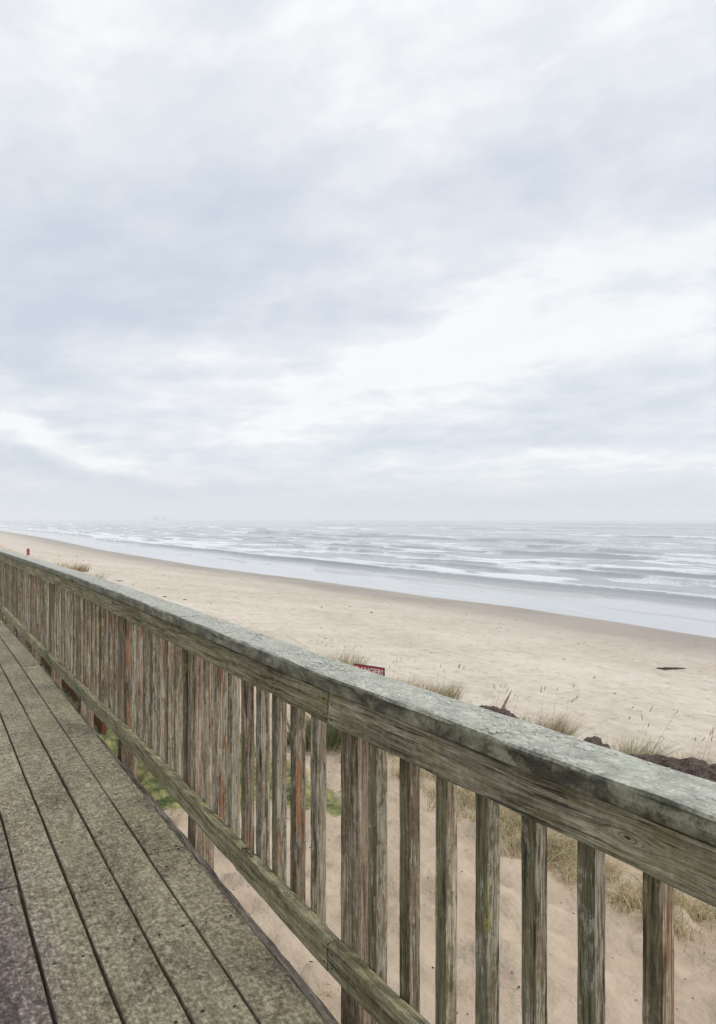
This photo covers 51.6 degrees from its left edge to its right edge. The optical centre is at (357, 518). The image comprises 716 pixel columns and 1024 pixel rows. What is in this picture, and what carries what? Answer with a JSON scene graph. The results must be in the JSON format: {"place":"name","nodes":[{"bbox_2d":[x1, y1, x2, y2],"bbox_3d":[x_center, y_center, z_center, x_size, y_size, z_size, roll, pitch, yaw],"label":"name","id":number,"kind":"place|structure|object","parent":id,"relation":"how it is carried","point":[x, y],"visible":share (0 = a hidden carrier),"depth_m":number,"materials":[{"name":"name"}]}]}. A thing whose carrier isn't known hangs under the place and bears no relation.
{"place":"outdoors","nodes":[
{"label":"outdoors","id":0,"kind":"place"},
{"bbox_2d":[63,687,399,846],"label":"turf grass","id":1,"kind":"structure","parent":0,"point":[240,778],"depth_m":7.06,"materials":[{"name":"green plant"}]},
{"bbox_2d":[242,847,254,856],"bbox_3d":[-0.374,1.136,2.529,0.049,0.007,0.080,0,0,-6],"label":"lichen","id":2,"kind":"object","parent":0,"point":[246,848],"visible":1,"depth_m":2.52,"materials":[{"name":"green plant"}]},
{"bbox_2d":[0,531,715,1023],"bbox_3d":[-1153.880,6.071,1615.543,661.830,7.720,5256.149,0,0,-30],"label":"ground","id":3,"kind":"structure","parent":0,"point":[522,653],"depth_m":14.89,"materials":[{"name":"beige sand"}]},
{"bbox_2d":[15,628,106,733],"bbox_3d":[-6.067,2.460,14.066,0.057,0.408,11.800,0,0,-30],"label":"retaining board","id":4,"kind":"object","parent":3,"relation":"on","point":[101,725],"visible":0.06,"depth_m":10.54,"materials":[{"name":"brown wood"}]},
{"bbox_2d":[66,560,90,571],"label":"grass tuft","id":5,"kind":"object","parent":3,"relation":"on","point":[81,569],"visible":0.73,"depth_m":39.95,"materials":[{"name":"beige plant"}]},
{"bbox_2d":[90,571,108,579],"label":"grass tuft","id":6,"kind":"object","parent":3,"relation":"on","point":[100,574],"visible":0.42,"depth_m":34.96,"materials":[{"name":"beige plant"}]},
{"bbox_2d":[117,756,150,782],"bbox_3d":[-2.254,2.451,7.167,1.327,0.354,1.060,0,0,-29],"label":"weed clump","id":7,"kind":"object","parent":3,"relation":"on","point":[141,772],"visible":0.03,"depth_m":7.12,"materials":[{"name":"green plant"}]},
{"bbox_2d":[0,618,338,1023],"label":"wooden deck","id":8,"kind":"structure","parent":3,"relation":"on","point":[149,920],"depth_m":2.40,"materials":[{"name":"grey wood"}]},
{"bbox_2d":[0,548,715,1023],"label":"wooden railing","id":9,"kind":"object","parent":8,"relation":"attached to","point":[152,686],"visible":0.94,"depth_m":1.89,"materials":[{"name":"brown wood"}]},
{"bbox_2d":[283,890,296,900],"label":"lichen tuft","id":10,"kind":"object","parent":9,"relation":"on","point":[289,896],"visible":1,"depth_m":2.23,"materials":[{"name":"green plant"}]},
{"bbox_2d":[270,710,340,751],"bbox_3d":[-0.404,2.270,8.527,1.619,0.608,1.432,0,0,0],"label":"shrub","id":11,"kind":"object","parent":3,"relation":"on","point":[333,734],"visible":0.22,"depth_m":8.29,"materials":[{"name":"green plant"}]},
{"bbox_2d":[164,785,502,1006],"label":"grass sprigs","id":12,"kind":"object","parent":3,"relation":"on","point":[335,887],"depth_m":5.33,"materials":[{"name":"green plant"}]},
{"bbox_2d":[316,641,367,662],"bbox_3d":[-0.592,2.736,14.998,1.329,0.568,1.227,0,0,20],"label":"grass tuft","id":13,"kind":"object","parent":3,"relation":"on","point":[336,654],"visible":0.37,"depth_m":15.20,"materials":[{"name":"beige plant"}]},
{"bbox_2d":[333,645,369,665],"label":"grass tuft","id":14,"kind":"object","parent":3,"relation":"on","point":[353,661],"visible":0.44,"depth_m":13.61,"materials":[{"name":"beige plant"}]},
{"bbox_2d":[354,663,384,675],"bbox_3d":[0.217,2.839,12.624,0.640,0.678,0.106,0,0,37],"label":"danger sign","id":15,"kind":"object","parent":3,"relation":"on","point":[377,670],"visible":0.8,"depth_m":12.54,"materials":[{"name":"red metal"}]},
{"bbox_2d":[389,658,428,688],"bbox_3d":[0.712,2.637,12.334,1.180,0.533,1.248,0,0,25],"label":"grass tuft","id":16,"kind":"object","parent":3,"relation":"on","point":[414,683],"visible":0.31,"depth_m":12.54,"materials":[{"name":"beige plant"}]},
{"bbox_2d":[410,664,472,699],"bbox_3d":[1.145,2.499,11.206,1.302,0.646,1.340,0,0,38],"label":"grass tuft","id":17,"kind":"object","parent":3,"relation":"on","point":[444,692],"visible":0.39,"depth_m":11.28,"materials":[{"name":"beige plant"}]},
{"bbox_2d":[472,684,520,708],"bbox_3d":[1.835,2.578,10.301,1.112,0.645,0.785,0,0,0],"label":"grass tuft","id":18,"kind":"object","parent":3,"relation":"on","point":[498,697],"visible":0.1,"depth_m":10.41,"materials":[{"name":"beige plant"}]},
{"bbox_2d":[479,705,518,718],"bbox_3d":[1.919,2.626,9.622,0.286,0.288,1.100,0,0,-30],"label":"driftwood log","id":19,"kind":"object","parent":3,"relation":"on","point":[501,711],"visible":0.16,"depth_m":9.69,"materials":[{"name":"wood"}]},
{"bbox_2d":[289,771,715,1007],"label":"fallen stems","id":20,"kind":"object","parent":3,"relation":"on","point":[470,880],"visible":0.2,"depth_m":4.82,"materials":[{"name":"brown plant"}]},
{"bbox_2d":[501,690,511,708],"bbox_3d":[1.971,2.576,10.061,0.060,0.560,0.065,26,-5,-10],"label":"driftwood spike","id":21,"kind":"object","parent":3,"relation":"on","point":[504,704],"visible":0.5,"depth_m":10.06,"materials":[{"name":"wood"}]},
{"bbox_2d":[310,650,715,967],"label":"dune grass","id":22,"kind":"structure","parent":3,"relation":"on","point":[557,844],"depth_m":5.45,"materials":[{"name":"beige plant"}]},
{"bbox_2d":[498,685,626,737],"bbox_3d":[2.402,2.503,9.292,1.652,0.884,1.537,0,0,40],"label":"grass tuft","id":23,"kind":"object","parent":3,"relation":"on","point":[558,726],"visible":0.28,"depth_m":9.33,"materials":[{"name":"beige plant"}]},
{"bbox_2d":[583,736,610,748],"bbox_3d":[2.660,2.638,8.222,0.362,0.373,0.612,0,0,-16],"label":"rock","id":24,"kind":"object","parent":3,"relation":"on","point":[596,740],"visible":0.12,"depth_m":8.29,"materials":[{"name":"stone"}]},
{"bbox_2d":[578,706,687,756],"bbox_3d":[3.078,2.458,8.220,1.380,0.714,1.215,0,0,29],"label":"grass tuft","id":25,"kind":"object","parent":3,"relation":"on","point":[635,752],"visible":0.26,"depth_m":8.24,"materials":[{"name":"beige plant"}]},
{"bbox_2d":[622,726,715,764],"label":"grass tuft","id":26,"kind":"object","parent":3,"relation":"on","point":[686,755],"visible":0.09,"depth_m":7.99,"materials":[{"name":"beige plant"}]},
{"bbox_2d":[656,667,685,669],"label":"driftwood branch","id":27,"kind":"object","parent":3,"relation":"on","point":[669,668],"visible":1,"depth_m":23.04,"materials":[{"name":"wood"}]},
{"bbox_2d":[628,754,715,781],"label":"driftwood log","id":28,"kind":"object","parent":3,"relation":"on","point":[702,768],"visible":0.3,"depth_m":7.02,"materials":[{"name":"brown wood"}]},
{"bbox_2d":[0,519,715,637],"bbox_3d":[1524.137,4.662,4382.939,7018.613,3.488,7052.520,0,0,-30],"label":"sea","id":29,"kind":"structure","parent":0,"point":[656,573],"depth_m":120.08,"materials":[{"name":"grey liquid"}]},
{"bbox_2d":[0,0,715,518],"label":"sky","id":30,"kind":"structure","parent":0,"point":[260,259],"materials":[{"name":"white"}]},
{"bbox_2d":[60,569,715,809],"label":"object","id":31,"kind":"object","parent":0,"point":[702,797],"visible":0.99,"depth_m":1.96,"materials":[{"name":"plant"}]},
{"bbox_2d":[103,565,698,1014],"bbox_3d":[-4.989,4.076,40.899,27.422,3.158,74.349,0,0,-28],"label":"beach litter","id":32,"kind":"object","parent":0,"point":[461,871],"visible":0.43,"depth_m":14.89,"materials":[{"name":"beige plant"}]}
]}

